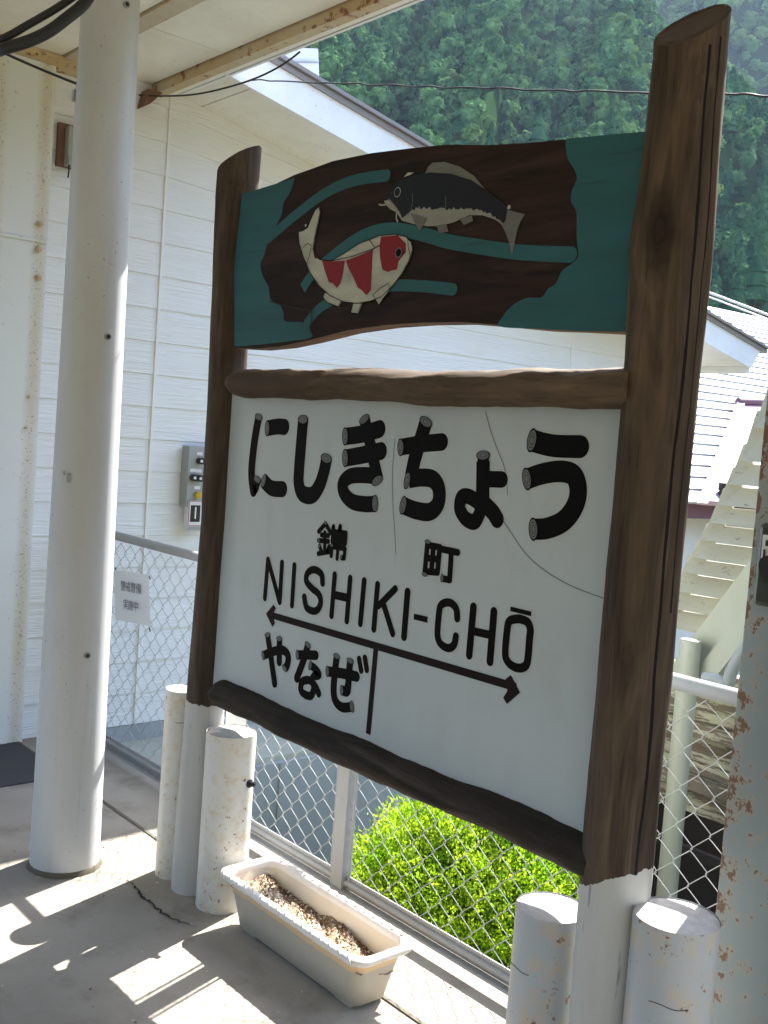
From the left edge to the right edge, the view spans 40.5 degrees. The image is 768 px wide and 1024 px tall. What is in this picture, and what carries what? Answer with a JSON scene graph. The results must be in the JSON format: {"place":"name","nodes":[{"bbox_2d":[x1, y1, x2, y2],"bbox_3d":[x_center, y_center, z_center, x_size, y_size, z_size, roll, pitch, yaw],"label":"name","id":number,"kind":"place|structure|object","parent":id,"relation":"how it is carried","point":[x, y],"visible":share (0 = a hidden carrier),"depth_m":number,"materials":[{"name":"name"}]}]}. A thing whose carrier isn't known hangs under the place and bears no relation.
{"place":"outdoors","nodes":[
{"label":"outdoors","id":0,"kind":"place"},
{"bbox_2d":[0,737,507,1023],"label":"platform floor","id":1,"kind":"structure","parent":0,"point":[137,958],"depth_m":2.94,"materials":[{"name":"concrete"}]},
{"bbox_2d":[0,741,34,787],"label":"rubber mat","id":2,"kind":"object","parent":1,"relation":"on","point":[17,763],"visible":0.91,"depth_m":4.42,"materials":[{"name":"grey rubber"}]},
{"bbox_2d":[0,53,55,743],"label":"steel pier","id":3,"kind":"structure","parent":1,"relation":"on","point":[27,97],"depth_m":4.55,"materials":[{"name":"paint"}]},
{"bbox_2d":[0,0,75,42],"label":"cable","id":4,"kind":"object","parent":3,"relation":"attached to","point":[37,19],"visible":0.98,"depth_m":2.96,"materials":[{"name":"black rubber"}]},
{"bbox_2d":[0,0,93,56],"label":"cable","id":5,"kind":"object","parent":3,"relation":"attached to","point":[67,17],"visible":1,"depth_m":2.96,"materials":[{"name":"black rubber"}]},
{"bbox_2d":[26,0,139,878],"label":"round column","id":6,"kind":"structure","parent":1,"relation":"on","point":[65,839],"depth_m":3.32,"materials":[{"name":"metal"}]},
{"bbox_2d":[120,878,196,926],"bbox_3d":[-0.722,1.219,3.253,0.046,0.001,0.429,0,6,-44],"label":"floor crack","id":7,"kind":"object","parent":1,"relation":"on","point":[141,894],"visible":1,"depth_m":3.25,"materials":[{"name":"black concrete"}]},
{"bbox_2d":[155,684,186,880],"bbox_3d":[-0.681,0.893,3.462,0.122,0.632,0.123,1,5,-41],"label":"bollard","id":8,"kind":"object","parent":1,"relation":"on","point":[175,703],"visible":0.58,"depth_m":3.41,"materials":[{"name":"paint"}]},
{"bbox_2d":[20,742,425,1023],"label":"floor joint","id":9,"kind":"object","parent":1,"relation":"on","point":[384,996],"visible":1,"depth_m":3.76,"materials":[{"name":"grey concrete"}]},
{"bbox_2d":[196,724,256,914],"bbox_3d":[-0.495,0.957,3.267,0.155,0.559,0.155,3,4,-14],"label":"bollard","id":10,"kind":"object","parent":1,"relation":"on","point":[229,783],"visible":0.94,"depth_m":3.20,"materials":[{"name":"paint"}]},
{"bbox_2d":[14,813,451,1022],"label":"floor grit","id":11,"kind":"object","parent":1,"relation":"on","point":[206,971],"visible":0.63,"depth_m":2.88,"materials":[{"name":"grey gravel"}]},
{"bbox_2d":[220,855,414,1007],"bbox_3d":[-0.212,1.192,2.963,0.224,0.176,0.684,1,5,-41],"label":"planter","id":12,"kind":"object","parent":1,"relation":"on","point":[345,950],"visible":1,"depth_m":2.92,"materials":[{"name":"plastic"}]},
{"bbox_2d":[105,531,737,995],"bbox_3d":[0.909,0.918,2.174,0.050,1.000,7.100,1,5,-41],"label":"chain link fence","id":13,"kind":"object","parent":1,"relation":"on","point":[335,873],"visible":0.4,"depth_m":3.33,"materials":[{"name":"metal"}]},
{"bbox_2d":[114,567,150,631],"bbox_3d":[-1.079,0.366,4.455,0.019,0.240,0.360,1,5,-41],"label":"notice sheet","id":14,"kind":"object","parent":13,"relation":"attached to","point":[132,598],"visible":1,"depth_m":4.45,"materials":[{"name":"white paper"}]},
{"bbox_2d":[171,4,731,1023],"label":"station sign","id":15,"kind":"object","parent":1,"relation":"on","point":[455,594],"visible":0.99,"depth_m":2.41,"materials":[{"name":"wood"}]},
{"bbox_2d":[506,891,577,1023],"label":"bollard","id":16,"kind":"object","parent":1,"relation":"on","point":[541,966],"visible":0.85,"depth_m":2.22,"materials":[{"name":"paint"}]},
{"bbox_2d":[622,896,720,1023],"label":"bollard","id":17,"kind":"object","parent":1,"relation":"on","point":[672,960],"visible":1,"depth_m":1.98,"materials":[{"name":"paint"}]},
{"bbox_2d":[711,394,767,1023],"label":"steel column","id":18,"kind":"structure","parent":1,"relation":"on","point":[741,990],"depth_m":2.17,"materials":[{"name":"paint"},{"name":"rust"}]},
{"bbox_2d":[0,0,423,108],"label":"platform canopy","id":19,"kind":"object","parent":18,"relation":"on","point":[186,46],"visible":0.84,"depth_m":4.15,"materials":[{"name":"paint"}]},
{"bbox_2d":[6,54,75,84],"bbox_3d":[-1.222,-1.587,3.712,0.472,0.056,0.010,1,5,-41],"label":"cable","id":20,"kind":"object","parent":19,"relation":"attached to","point":[41,69],"visible":0.66,"depth_m":3.71,"materials":[{"name":"black rubber"}]},
{"bbox_2d":[312,0,767,317],"bbox_3d":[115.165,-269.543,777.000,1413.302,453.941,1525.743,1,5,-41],"label":"hills","id":21,"kind":"structure","parent":0,"point":[493,99],"depth_m":344.17,"materials":[{"name":"green plant"}]},
{"bbox_2d":[442,123,453,144],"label":"cedar tree","id":22,"kind":"object","parent":21,"relation":"on","point":[448,136],"visible":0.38,"depth_m":229.00,"materials":[{"name":"green plant"}]},
{"bbox_2d":[483,121,497,144],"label":"cedar tree","id":23,"kind":"object","parent":21,"relation":"on","point":[490,136],"visible":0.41,"depth_m":233.23,"materials":[{"name":"green plant"}]},
{"bbox_2d":[304,0,767,317],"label":"forest","id":24,"kind":"object","parent":21,"relation":"on","point":[604,45],"visible":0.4,"depth_m":330.52,"materials":[{"name":"green plant"}]},
{"bbox_2d":[526,99,546,142],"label":"cedar tree","id":25,"kind":"object","parent":21,"relation":"on","point":[538,133],"visible":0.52,"depth_m":280.07,"materials":[{"name":"green plant"}]},
{"bbox_2d":[603,107,619,134],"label":"cedar tree","id":26,"kind":"object","parent":21,"relation":"on","point":[612,126],"visible":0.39,"depth_m":248.72,"materials":[{"name":"green plant"}]},
{"bbox_2d":[654,0,767,101],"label":"forest","id":27,"kind":"object","parent":21,"relation":"on","point":[739,38],"visible":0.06,"depth_m":724.72,"materials":[{"name":"green plant"}]},
{"bbox_2d":[723,262,749,314],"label":"cedar tree","id":28,"kind":"object","parent":21,"relation":"on","point":[736,293],"visible":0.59,"depth_m":191.85,"materials":[{"name":"green plant"}]},
{"bbox_2d":[742,229,767,315],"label":"cedar tree","id":29,"kind":"object","parent":21,"relation":"on","point":[756,285],"visible":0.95,"depth_m":208.76,"materials":[{"name":"green plant"}]},
{"bbox_2d":[674,306,767,674],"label":"wing building","id":30,"kind":"structure","parent":0,"point":[729,406],"depth_m":13.09,"materials":[{"name":"white metal"}]},
{"bbox_2d":[709,296,767,319],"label":"cable","id":31,"kind":"object","parent":30,"relation":"attached to","point":[738,308],"visible":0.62,"depth_m":15.37,"materials":[{"name":"metal"}]},
{"bbox_2d":[710,292,767,315],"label":"cable","id":32,"kind":"object","parent":30,"relation":"attached to","point":[740,304],"visible":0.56,"depth_m":15.36,"materials":[{"name":"metal"}]},
{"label":"bank","id":33,"kind":"structure","parent":0,"visible":0},
{"bbox_2d":[251,754,422,878],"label":"terrace retaining wall","id":34,"kind":"structure","parent":33,"relation":"on","point":[368,791],"depth_m":5.21,"materials":[{"name":"concrete"}]},
{"bbox_2d":[331,793,579,968],"bbox_3d":[0.407,1.858,4.416,1.834,1.695,1.370,1,5,-41],"label":"azalea bush","id":35,"kind":"object","parent":33,"relation":"on","point":[563,882],"visible":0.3,"depth_m":4.06,"materials":[{"name":"green plant"}]},
{"bbox_3d":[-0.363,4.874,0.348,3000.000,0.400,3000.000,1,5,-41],"label":"ground","id":36,"kind":"structure","parent":0,"visible":0},
{"bbox_2d":[121,723,314,765],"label":"terrace","id":37,"kind":"structure","parent":36,"relation":"on","point":[273,746],"depth_m":5.17,"materials":[{"name":"concrete"}]},
{"bbox_2d":[22,55,767,741],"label":"station building","id":38,"kind":"structure","parent":36,"relation":"on","point":[184,147],"depth_m":5.09,"materials":[{"name":"white wood"}]},
{"bbox_2d":[55,122,73,177],"bbox_3d":[-1.342,-1.594,4.645,0.220,0.238,0.077,1,5,-41],"label":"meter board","id":39,"kind":"object","parent":38,"relation":"attached to","point":[64,146],"visible":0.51,"depth_m":4.59,"materials":[{"name":"brown"}]},
{"bbox_2d":[179,445,204,506],"bbox_3d":[-0.847,-0.174,5.245,0.340,0.300,0.105,1,5,-41],"label":"control box","id":40,"kind":"object","parent":38,"relation":"attached to","point":[191,483],"visible":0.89,"depth_m":5.14,"materials":[{"name":"grey plastic"}]},
{"bbox_2d":[183,500,201,529],"bbox_3d":[-0.925,0.016,5.194,0.135,0.146,0.045,1,5,-41],"label":"switch","id":41,"kind":"object","parent":38,"relation":"attached to","point":[192,515],"visible":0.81,"depth_m":5.16,"materials":[{"name":"white plastic"}]},
{"bbox_2d":[139,50,300,96],"bbox_3d":[-0.770,-1.872,4.537,1.076,0.103,0.036,7,5,38],"label":"cable","id":42,"kind":"object","parent":38,"relation":"attached to","point":[277,67],"visible":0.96,"depth_m":4.43,"materials":[{"name":"black rubber"}]},
{"bbox_2d":[285,48,318,75],"bbox_3d":[-0.941,-3.127,7.524,0.773,0.493,0.615,1,5,-41],"label":"roof turret","id":43,"kind":"object","parent":38,"relation":"on","point":[307,58],"visible":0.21,"depth_m":7.46,"materials":[{"name":"white metal"}]},
{"bbox_2d":[253,79,767,97],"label":"cable","id":44,"kind":"object","parent":38,"relation":"attached to","point":[730,94],"visible":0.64,"depth_m":3.54,"materials":[{"name":"black rubber"}]},
{"bbox_2d":[651,387,767,913],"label":"covered stairs","id":45,"kind":"structure","parent":36,"relation":"on","point":[712,617],"depth_m":8.81,"materials":[{"name":"white metal"}]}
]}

